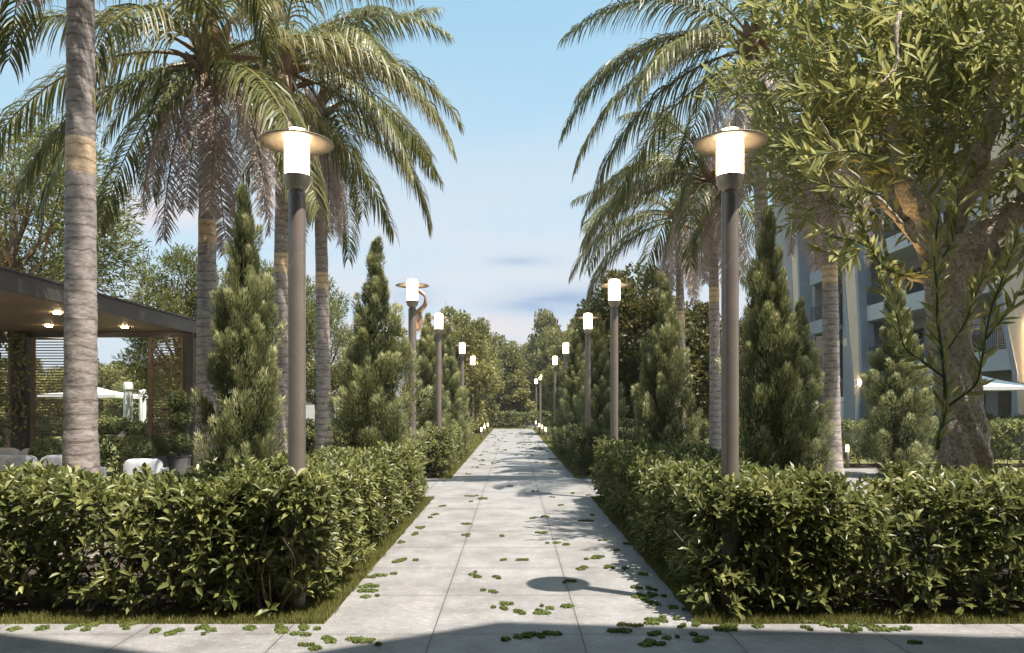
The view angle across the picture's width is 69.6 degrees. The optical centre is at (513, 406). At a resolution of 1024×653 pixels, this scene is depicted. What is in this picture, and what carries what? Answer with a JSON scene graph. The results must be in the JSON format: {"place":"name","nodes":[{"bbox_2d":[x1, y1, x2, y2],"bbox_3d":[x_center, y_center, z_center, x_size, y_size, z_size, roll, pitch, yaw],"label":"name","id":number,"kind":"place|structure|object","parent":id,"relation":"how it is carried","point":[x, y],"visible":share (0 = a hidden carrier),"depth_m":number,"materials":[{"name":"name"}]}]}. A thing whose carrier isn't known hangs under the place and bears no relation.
{"place":"outdoors","nodes":[
{"label":"outdoors","id":0,"kind":"place"},
{"bbox_2d":[0,0,936,405],"label":"sky","id":1,"kind":"structure","parent":0,"point":[504,244],"materials":[{"name":"blue"}]},
{"bbox_2d":[0,429,1023,652],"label":"path","id":2,"kind":"structure","parent":0,"point":[434,599],"depth_m":5.92,"materials":[{"name":"concrete"}]},
{"bbox_2d":[80,620,104,631],"bbox_3d":[-3.064,1.585,5.346,0.110,0.026,0.238,0,0,2],"label":"moss clump","id":3,"kind":"object","parent":2,"relation":"on","point":[90,625],"visible":1,"depth_m":5.35,"materials":[{"name":"plant"}]},
{"bbox_2d":[119,620,137,629],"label":"moss clump","id":4,"kind":"object","parent":2,"relation":"on","point":[125,626],"visible":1,"depth_m":5.35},
{"bbox_2d":[163,627,184,635],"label":"moss clump","id":5,"kind":"object","parent":2,"relation":"on","point":[173,631],"visible":1,"depth_m":5.19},
{"bbox_2d":[274,627,299,635],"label":"moss clump","id":6,"kind":"object","parent":2,"relation":"on","point":[279,630],"visible":1,"depth_m":5.19,"materials":[{"name":"plant"}]},
{"bbox_2d":[298,623,321,630],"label":"moss clump","id":7,"kind":"object","parent":2,"relation":"on","point":[303,627],"visible":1,"depth_m":5.28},
{"bbox_2d":[321,634,336,643],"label":"moss clump","id":8,"kind":"object","parent":2,"relation":"on","point":[329,639],"visible":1,"depth_m":5.01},
{"bbox_2d":[345,635,363,643],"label":"moss clump","id":9,"kind":"object","parent":2,"relation":"on","point":[355,639],"visible":1,"depth_m":5.03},
{"bbox_2d":[360,636,381,645],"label":"moss clump","id":10,"kind":"object","parent":2,"relation":"on","point":[369,640],"visible":1,"depth_m":4.98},
{"bbox_2d":[501,633,533,641],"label":"moss clump","id":11,"kind":"object","parent":2,"relation":"on","point":[516,635],"visible":1,"depth_m":5.08,"materials":[{"name":"plant"}]},
{"bbox_2d":[537,630,562,638],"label":"moss clump","id":12,"kind":"object","parent":2,"relation":"on","point":[548,633],"visible":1,"depth_m":5.15,"materials":[{"name":"plant"}]},
{"bbox_2d":[607,627,632,633],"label":"moss clump","id":13,"kind":"object","parent":2,"relation":"on","point":[620,630],"visible":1,"depth_m":5.22,"materials":[{"name":"plant"}]},
{"bbox_2d":[637,638,666,646],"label":"moss clump","id":14,"kind":"object","parent":2,"relation":"on","point":[646,642],"visible":1,"depth_m":4.94,"materials":[{"name":"plant"}]},
{"bbox_2d":[689,631,708,642],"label":"moss clump","id":15,"kind":"object","parent":2,"relation":"on","point":[700,638],"visible":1,"depth_m":5.05,"materials":[{"name":"plant"}]},
{"bbox_2d":[803,619,835,627],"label":"moss clump","id":16,"kind":"object","parent":2,"relation":"on","point":[824,623],"visible":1,"depth_m":5.38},
{"bbox_2d":[868,623,891,631],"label":"moss clump","id":17,"kind":"object","parent":2,"relation":"on","point":[874,628],"visible":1,"depth_m":5.26,"materials":[{"name":"plant"}]},
{"bbox_2d":[0,407,1023,623],"bbox_3d":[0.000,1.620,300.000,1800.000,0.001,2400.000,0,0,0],"label":"ground","id":18,"kind":"structure","parent":0,"point":[847,438],"depth_m":23.83,"materials":[{"name":"concrete"}]},
{"bbox_2d":[0,357,38,432],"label":"woodland tree","id":19,"kind":"object","parent":18,"relation":"on","point":[4,388],"visible":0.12,"depth_m":40.28,"materials":[{"name":"green plant"}]},
{"bbox_2d":[36,365,63,434],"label":"woodland tree","id":20,"kind":"object","parent":18,"relation":"on","point":[49,392],"visible":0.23,"depth_m":40.72,"materials":[{"name":"green plant"}]},
{"bbox_2d":[0,100,154,446],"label":"leafy tree","id":21,"kind":"object","parent":18,"relation":"on","point":[10,248],"visible":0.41,"depth_m":16.48,"materials":[{"name":"green plant"}]},
{"bbox_2d":[37,388,147,410],"bbox_3d":[-13.529,0.490,24.000,2.417,2.220,2.417,0,0,0],"label":"open parasol","id":22,"kind":"object","parent":18,"relation":"on","point":[105,394],"visible":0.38,"depth_m":23.42,"materials":[{"name":"fabric"}]},
{"bbox_2d":[62,358,135,433],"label":"woodland tree","id":23,"kind":"object","parent":18,"relation":"on","point":[108,375],"visible":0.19,"depth_m":41.98,"materials":[{"name":"green plant"}]},
{"bbox_2d":[120,382,132,438],"bbox_3d":[-11.496,0.436,22.000,0.545,2.328,0.545,0,0,0],"label":"closed parasol","id":24,"kind":"object","parent":18,"relation":"on","point":[128,400],"visible":0.59,"depth_m":21.91,"materials":[{"name":"fabric"}]},
{"bbox_2d":[102,368,180,420],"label":"woodland tree","id":25,"kind":"object","parent":18,"relation":"on","point":[118,403],"visible":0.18,"depth_m":39.08,"materials":[{"name":"green plant"}]},
{"bbox_2d":[139,389,145,421],"bbox_3d":[-13.584,0.490,27.000,0.519,2.220,0.519,0,0,0],"label":"closed parasol","id":26,"kind":"object","parent":18,"relation":"on","point":[142,411],"visible":0.27,"depth_m":26.91,"materials":[{"name":"fabric"}]},
{"bbox_2d":[110,242,226,453],"bbox_3d":[-9.330,-1.414,20.500,3.911,6.143,3.932,0,0,33],"label":"leafy tree","id":27,"kind":"object","parent":18,"relation":"on","point":[184,305],"visible":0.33,"depth_m":19.86,"materials":[{"name":"green plant"}]},
{"bbox_2d":[0,415,352,473],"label":"hedge","id":28,"kind":"object","parent":18,"relation":"on","point":[116,426],"visible":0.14,"depth_m":16.98,"materials":[{"name":"green plant"}]},
{"bbox_2d":[217,391,226,417],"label":"woodland tree","id":29,"kind":"object","parent":18,"relation":"on","point":[219,409],"visible":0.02,"depth_m":46.58,"materials":[{"name":"green plant"}]},
{"bbox_2d":[218,259,331,406],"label":"leafy tree","id":30,"kind":"object","parent":18,"relation":"on","point":[311,320],"visible":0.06,"depth_m":22.06,"materials":[{"name":"green plant"}]},
{"bbox_2d":[306,390,315,420],"bbox_3d":[-7.533,0.500,27.000,1.300,2.200,1.200,0,0,0],"label":"cabana","id":31,"kind":"object","parent":18,"relation":"on","point":[310,411],"visible":0.04,"depth_m":26.48,"materials":[{"name":"white fabric"}]},
{"bbox_2d":[352,323,424,431],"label":"leafy tree","id":32,"kind":"object","parent":18,"relation":"on","point":[403,330],"visible":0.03,"depth_m":30.73,"materials":[{"name":"green plant"}]},
{"bbox_2d":[430,301,499,432],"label":"leafy tree","id":33,"kind":"object","parent":18,"relation":"on","point":[474,334],"visible":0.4,"depth_m":32.63,"materials":[{"name":"green plant"}]},
{"bbox_2d":[466,356,478,442],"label":"street lamp","id":34,"kind":"object","parent":18,"relation":"on","point":[472,359],"visible":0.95,"depth_m":32.24,"materials":[{"name":"metal"}]},
{"bbox_2d":[451,326,503,420],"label":"woodland tree","id":35,"kind":"object","parent":18,"relation":"on","point":[496,349],"depth_m":56.35,"materials":[{"name":"green plant"}]},
{"bbox_2d":[452,327,505,433],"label":"leafy tree","id":36,"kind":"object","parent":18,"relation":"on","point":[491,408],"visible":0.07,"depth_m":43.63,"materials":[{"name":"green plant"}]},
{"bbox_2d":[466,317,504,398],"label":"woodland tree","id":37,"kind":"object","parent":18,"relation":"on","point":[484,323],"visible":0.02,"depth_m":61.79,"materials":[{"name":"green plant"}]},
{"bbox_2d":[489,330,525,406],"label":"woodland tree","id":38,"kind":"object","parent":18,"relation":"on","point":[498,340],"visible":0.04,"depth_m":66.87,"materials":[{"name":"green plant"}]},
{"bbox_2d":[0,453,1023,622],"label":"planting bed","id":39,"kind":"object","parent":18,"relation":"on","point":[882,598],"visible":0.21,"depth_m":6.10,"materials":[{"name":"soil"}]},
{"bbox_2d":[0,0,280,558],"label":"palm tree","id":40,"kind":"object","parent":39,"relation":"on","point":[80,440],"visible":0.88,"depth_m":7.90,"materials":[{"name":"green plant"}]},
{"bbox_2d":[0,495,433,624],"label":"grass","id":41,"kind":"structure","parent":39,"relation":"on","point":[310,614],"depth_m":5.64,"materials":[{"name":"plant"}]},
{"bbox_2d":[0,432,434,617],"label":"hedge","id":42,"kind":"object","parent":39,"relation":"on","point":[341,498],"visible":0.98,"depth_m":5.70,"materials":[{"name":"green plant"}]},
{"bbox_2d":[0,0,447,472],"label":"palm tree","id":43,"kind":"object","parent":39,"relation":"on","point":[210,149],"visible":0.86,"depth_m":11.16,"materials":[{"name":"green plant"}]},
{"bbox_2d":[189,182,287,533],"bbox_3d":[-2.688,-0.313,7.473,1.173,3.920,1.051,0,0,0],"label":"conifer","id":44,"kind":"object","parent":39,"relation":"on","point":[240,319],"visible":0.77,"depth_m":7.37,"materials":[{"name":"green plant"}]},
{"bbox_2d":[101,0,464,458],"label":"palm tree","id":45,"kind":"object","parent":39,"relation":"on","point":[290,76],"visible":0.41,"depth_m":13.87,"materials":[{"name":"green plant"}]},
{"bbox_2d":[259,122,333,611],"bbox_3d":[-1.717,-0.298,5.850,0.576,3.837,0.576,0,0,0],"label":"street lamp","id":46,"kind":"object","parent":39,"relation":"on","point":[298,147],"visible":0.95,"depth_m":5.79,"materials":[{"name":"grey metal"}]},
{"bbox_2d":[154,1,444,452],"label":"palm tree","id":47,"kind":"object","parent":39,"relation":"on","point":[337,199],"visible":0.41,"depth_m":15.86,"materials":[{"name":"green plant"}]},
{"bbox_2d":[306,274,377,404],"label":"leafy tree","id":48,"kind":"object","parent":39,"relation":"on","point":[345,333],"visible":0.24,"depth_m":23.49,"materials":[{"name":"green plant"}]},
{"bbox_2d":[219,420,473,478],"bbox_3d":[-3.992,1.041,21.720,5.404,1.238,10.873,0,0,0],"label":"hedge","id":49,"kind":"object","parent":39,"relation":"on","point":[446,457],"visible":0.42,"depth_m":16.91,"materials":[{"name":"green plant"}]},
{"bbox_2d":[322,236,432,484],"bbox_3d":[-2.096,-0.522,11.586,1.841,4.349,1.605,0,0,-24],"label":"conifer","id":50,"kind":"object","parent":39,"relation":"on","point":[365,376],"visible":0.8,"depth_m":11.37,"materials":[{"name":"green plant"}]},
{"bbox_2d":[394,289,426,423],"bbox_3d":[-2.935,-0.857,21.058,0.969,4.958,0.504,0,0,-9],"label":"sculpture","id":51,"kind":"object","parent":39,"relation":"on","point":[419,317],"visible":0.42,"depth_m":21.03,"materials":[{"name":"metal"}]},
{"bbox_2d":[396,277,428,497],"bbox_3d":[-1.747,-0.298,12.750,0.576,3.837,0.576,0,0,0],"label":"street lamp","id":52,"kind":"object","parent":39,"relation":"on","point":[411,286],"visible":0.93,"depth_m":12.69,"materials":[{"name":"metal"}]},
{"bbox_2d":[399,312,455,471],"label":"conifer","id":53,"kind":"object","parent":39,"relation":"on","point":[426,355],"visible":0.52,"depth_m":18.04,"materials":[{"name":"green plant"}]},
{"bbox_2d":[427,313,450,474],"bbox_3d":[-1.760,-0.298,17.400,0.576,3.837,0.576,0,0,0],"label":"street lamp","id":54,"kind":"object","parent":39,"relation":"on","point":[438,318],"visible":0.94,"depth_m":17.34,"materials":[{"name":"metal"}]},
{"bbox_2d":[423,322,470,449],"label":"conifer","id":55,"kind":"object","parent":39,"relation":"on","point":[451,382],"visible":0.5,"depth_m":21.36,"materials":[{"name":"green plant"}]},
{"bbox_2d":[454,342,469,452],"bbox_3d":[-1.760,-0.298,25.400,0.576,3.837,0.576,0,0,0],"label":"street lamp","id":56,"kind":"object","parent":39,"relation":"on","point":[461,346],"visible":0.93,"depth_m":25.34,"materials":[{"name":"metal"}]},
{"bbox_2d":[440,449,586,478],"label":"grass","id":57,"kind":"structure","parent":39,"relation":"on","point":[562,460],"depth_m":18.94,"materials":[{"name":"plant"}]},
{"bbox_2d":[558,343,572,419],"bbox_3d":[1.810,-0.298,25.400,0.576,3.837,0.576,0,0,0],"label":"street lamp","id":58,"kind":"object","parent":39,"relation":"on","point":[565,346],"visible":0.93,"depth_m":25.34,"materials":[{"name":"metal"}]},
{"bbox_2d":[547,331,595,457],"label":"conifer","id":59,"kind":"object","parent":39,"relation":"on","point":[573,372],"visible":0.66,"depth_m":21.83,"materials":[{"name":"green plant"}]},
{"bbox_2d":[576,312,599,473],"bbox_3d":[1.760,-0.298,17.400,0.576,3.837,0.576,0,0,0],"label":"street lamp","id":60,"kind":"object","parent":39,"relation":"on","point":[587,318],"visible":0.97,"depth_m":17.34,"materials":[{"name":"metal"}]},
{"bbox_2d":[566,312,629,464],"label":"conifer","id":61,"kind":"object","parent":39,"relation":"on","point":[600,387],"visible":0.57,"depth_m":18.33,"materials":[{"name":"green plant"}]},
{"bbox_2d":[598,278,630,440],"bbox_3d":[1.747,-0.298,12.750,0.576,3.837,0.576,0,0,0],"label":"street lamp","id":62,"kind":"object","parent":39,"relation":"on","point":[614,286],"visible":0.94,"depth_m":12.69,"materials":[{"name":"metal"}]},
{"bbox_2d":[550,420,709,475],"bbox_3d":[2.929,1.029,21.779,3.469,1.228,10.782,0,0,0],"label":"hedge","id":63,"kind":"object","parent":39,"relation":"on","point":[579,460],"visible":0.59,"depth_m":16.88,"materials":[{"name":"green plant"}]},
{"bbox_2d":[570,262,702,433],"bbox_3d":[4.409,-1.800,26.935,4.675,6.923,4.690,0,0,0],"label":"leafy tree","id":64,"kind":"object","parent":39,"relation":"on","point":[637,319],"visible":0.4,"depth_m":26.18,"materials":[{"name":"green plant"}]},
{"bbox_2d":[627,272,703,448],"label":"conifer","id":65,"kind":"object","parent":39,"relation":"on","point":[665,361],"visible":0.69,"depth_m":11.67,"materials":[{"name":"green plant"}]},
{"bbox_2d":[619,416,753,449],"bbox_3d":[6.229,0.949,24.685,5.992,1.334,1.436,0,0,0],"label":"hedge","id":66,"kind":"object","parent":39,"relation":"on","point":[626,422],"visible":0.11,"depth_m":24.54,"materials":[{"name":"green plant"}]},
{"bbox_2d":[693,122,767,611],"bbox_3d":[1.720,-0.298,5.850,0.576,3.837,0.576,0,0,0],"label":"street lamp","id":67,"kind":"object","parent":39,"relation":"on","point":[729,146],"visible":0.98,"depth_m":5.79,"materials":[{"name":"metal"}]},
{"bbox_2d":[557,0,940,451],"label":"palm tree","id":68,"kind":"object","parent":39,"relation":"on","point":[685,43],"visible":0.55,"depth_m":14.63,"materials":[{"name":"green plant"}]},
{"bbox_2d":[715,205,829,474],"bbox_3d":[2.814,-0.271,7.987,1.219,3.836,1.318,0,0,18],"label":"conifer","id":69,"kind":"object","parent":39,"relation":"on","point":[772,344],"visible":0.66,"depth_m":7.85,"materials":[{"name":"green plant"}]},
{"bbox_2d":[587,435,1023,620],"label":"hedge","id":70,"kind":"object","parent":39,"relation":"on","point":[776,515],"visible":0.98,"depth_m":5.70,"materials":[{"name":"green plant"}]},
{"bbox_2d":[590,495,1023,624],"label":"grass","id":71,"kind":"structure","parent":39,"relation":"on","point":[709,615],"depth_m":5.58,"materials":[{"name":"plant"}]},
{"bbox_2d":[776,296,837,471],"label":"conifer","id":72,"kind":"object","parent":39,"relation":"on","point":[809,373],"visible":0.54,"depth_m":14.12,"materials":[{"name":"green plant"}]},
{"bbox_2d":[675,1,987,475],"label":"palm tree","id":73,"kind":"object","parent":39,"relation":"on","point":[830,342],"visible":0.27,"depth_m":15.07,"materials":[{"name":"green plant"}]},
{"bbox_2d":[689,0,1023,549],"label":"gnarled tree","id":74,"kind":"object","parent":39,"relation":"on","point":[961,270],"visible":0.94,"depth_m":8.31,"materials":[{"name":"green plant"}]},
{"bbox_2d":[701,417,1023,467],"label":"hedge","id":75,"kind":"object","parent":39,"relation":"on","point":[1015,426],"visible":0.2,"depth_m":19.71,"materials":[{"name":"green plant"}]},
{"bbox_2d":[468,428,555,449],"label":"grass","id":76,"kind":"structure","parent":18,"relation":"on","point":[477,441],"depth_m":37.27,"materials":[{"name":"plant"}]},
{"bbox_2d":[489,347,537,427],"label":"woodland tree","id":77,"kind":"object","parent":18,"relation":"on","point":[515,391],"visible":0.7,"depth_m":56.30,"materials":[{"name":"green plant"}]},
{"bbox_2d":[480,410,559,428],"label":"hedge","id":78,"kind":"object","parent":18,"relation":"on","point":[527,414],"visible":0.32,"depth_m":52.86,"materials":[{"name":"green plant"}]},
{"bbox_2d":[521,308,557,414],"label":"woodland tree","id":79,"kind":"object","parent":18,"relation":"on","point":[544,318],"visible":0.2,"depth_m":65.42,"materials":[{"name":"green plant"}]},
{"bbox_2d":[539,376,541,428],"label":"street lamp","id":80,"kind":"object","parent":18,"relation":"on","point":[540,403],"visible":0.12,"depth_m":50.43,"materials":[{"name":"metal"}]},
{"bbox_2d":[524,323,565,424],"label":"woodland tree","id":81,"kind":"object","parent":18,"relation":"on","point":[549,334],"visible":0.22,"depth_m":61.87,"materials":[{"name":"green plant"}]},
{"bbox_2d":[549,356,560,420],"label":"street lamp","id":82,"kind":"object","parent":18,"relation":"on","point":[555,360],"visible":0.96,"depth_m":32.24,"materials":[{"name":"metal"}]},
{"bbox_2d":[535,326,577,424],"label":"leafy tree","id":83,"kind":"object","parent":18,"relation":"on","point":[558,352],"visible":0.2,"depth_m":41.48,"materials":[{"name":"green plant"}]},
{"bbox_2d":[559,319,641,425],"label":"leafy tree","id":84,"kind":"object","parent":18,"relation":"on","point":[570,351],"visible":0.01,"depth_m":31.98,"materials":[{"name":"green plant"}]},
{"bbox_2d":[568,105,775,443],"bbox_3d":[4.861,-3.553,22.645,6.371,10.430,6.429,0,0,27],"label":"palm tree","id":85,"kind":"object","parent":18,"relation":"on","point":[678,276],"visible":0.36,"depth_m":22.39,"materials":[{"name":"green plant"}]},
{"bbox_2d":[640,299,742,428],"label":"leafy tree","id":86,"kind":"object","parent":18,"relation":"on","point":[698,312],"visible":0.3,"depth_m":27.78,"materials":[{"name":"green plant"}]},
{"bbox_2d":[578,75,859,456],"bbox_3d":[4.678,-3.256,18.374,6.409,9.836,7.016,0,0,0],"label":"palm tree","id":87,"kind":"object","parent":18,"relation":"on","point":[657,181],"visible":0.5,"depth_m":17.85,"materials":[{"name":"green plant"}]},
{"bbox_2d":[693,317,755,417],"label":"leafy tree","id":88,"kind":"object","parent":18,"relation":"on","point":[744,377],"visible":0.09,"depth_m":28.88,"materials":[{"name":"green plant"}]},
{"bbox_2d":[849,280,938,476],"bbox_3d":[8.799,-0.648,16.858,1.836,4.608,2.106,0,0,9],"label":"conifer","id":89,"kind":"object","parent":18,"relation":"on","point":[894,389],"visible":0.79,"depth_m":16.52,"materials":[{"name":"green plant"}]},
{"bbox_2d":[911,376,1023,390],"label":"open parasol","id":90,"kind":"object","parent":18,"relation":"on","point":[1000,385],"visible":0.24,"depth_m":22.47,"materials":[{"name":"fabric"}]},
{"bbox_2d":[921,413,1023,453],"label":"hedge","id":91,"kind":"object","parent":18,"relation":"on","point":[991,416],"visible":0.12,"depth_m":23.79,"materials":[{"name":"green plant"}]},
{"bbox_2d":[772,20,1023,449],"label":"apartment building","id":92,"kind":"structure","parent":0,"point":[861,320],"depth_m":38.59,"materials":[{"name":"beige stone"}]},
{"bbox_2d":[840,343,842,378],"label":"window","id":93,"kind":"structure","parent":92,"relation":"in","point":[841,345],"depth_m":45.88,"materials":[{"name":"glass"}]},
{"bbox_2d":[840,293,842,324],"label":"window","id":94,"kind":"structure","parent":92,"relation":"in","point":[841,295],"depth_m":45.88,"materials":[{"name":"glass"}]},
{"bbox_2d":[907,267,922,294],"bbox_3d":[20.465,-5.870,37.550,0.061,2.300,1.500,0,0,0],"label":"window","id":95,"kind":"structure","parent":92,"relation":"in","point":[919,268],"depth_m":37.35,"materials":[{"name":"glass"}]},
{"bbox_2d":[907,328,923,355],"bbox_3d":[20.465,-2.780,37.550,0.061,2.300,1.500,0,0,0],"label":"window","id":96,"kind":"structure","parent":92,"relation":"in","point":[921,336],"depth_m":37.01,"materials":[{"name":"glass"}]},
{"bbox_2d":[972,316,984,351],"bbox_3d":[20.465,-2.780,32.750,0.061,2.300,1.500,0,0,0],"label":"window","id":97,"kind":"structure","parent":92,"relation":"in","point":[978,320],"depth_m":32.44,"materials":[{"name":"glass"}]},
{"bbox_2d":[998,391,1011,437],"bbox_3d":[20.465,0.200,30.350,0.061,2.300,1.500,0,0,0],"label":"window","id":98,"kind":"structure","parent":92,"relation":"in","point":[1004,397],"depth_m":30.66,"materials":[{"name":"glass"}]},
{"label":"patio","id":99,"kind":"structure","parent":0,"visible":0},
{"bbox_2d":[0,448,28,454],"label":"outdoor sofa","id":100,"kind":"object","parent":99,"relation":"on","point":[9,451],"visible":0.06,"depth_m":10.87,"materials":[{"name":"fabric"}]},
{"bbox_2d":[27,436,61,460],"bbox_3d":[-6.051,0.964,9.600,0.469,1.153,0.473,0,0,0],"label":"ball bush","id":101,"kind":"object","parent":99,"relation":"on","point":[39,449],"visible":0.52,"depth_m":9.47,"materials":[{"name":"green plant"}]},
{"bbox_2d":[0,455,108,521],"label":"outdoor sofa","id":102,"kind":"object","parent":99,"relation":"on","point":[16,460],"visible":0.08,"depth_m":9.26,"materials":[{"name":"fabric"}]},
{"bbox_2d":[0,266,196,469],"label":"pergola","id":103,"kind":"object","parent":99,"relation":"on","point":[31,305],"visible":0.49,"depth_m":13.81,"materials":[{"name":"brown metal"}]},
{"bbox_2d":[0,331,31,447],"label":"ivy","id":104,"kind":"object","parent":103,"relation":"hanging from","point":[21,349],"visible":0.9,"depth_m":13.76,"materials":[{"name":"green plant"}]},
{"bbox_2d":[0,330,63,341],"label":"ceiling fan","id":105,"kind":"object","parent":103,"relation":"hanging from","point":[3,336],"visible":0.92,"depth_m":10.21,"materials":[{"name":"metal"}]},
{"bbox_2d":[119,434,156,461],"bbox_3d":[-5.913,0.986,11.606,0.539,1.109,0.548,0,0,0],"label":"ball bush","id":106,"kind":"object","parent":99,"relation":"on","point":[141,446],"visible":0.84,"depth_m":11.47,"materials":[{"name":"green plant"}]},
{"bbox_2d":[123,459,169,514],"bbox_3d":[-5.446,1.154,10.625,0.720,0.772,0.850,0,0,0],"label":"outdoor sofa","id":107,"kind":"object","parent":99,"relation":"on","point":[130,465],"visible":0.1,"depth_m":10.76,"materials":[{"name":"fabric"}]},
{"bbox_2d":[148,433,170,467],"bbox_3d":[-5.992,0.988,12.405,0.479,1.104,0.470,0,0,0],"label":"ball bush","id":108,"kind":"object","parent":99,"relation":"on","point":[162,446],"visible":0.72,"depth_m":12.31,"materials":[{"name":"green plant"}]},
{"bbox_2d":[167,390,192,476],"bbox_3d":[-5.707,0.620,12.600,0.432,1.840,0.437,0,0,0],"label":"topiary","id":109,"kind":"object","parent":99,"relation":"on","point":[180,421],"visible":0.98,"depth_m":12.49,"materials":[{"name":"green plant"}]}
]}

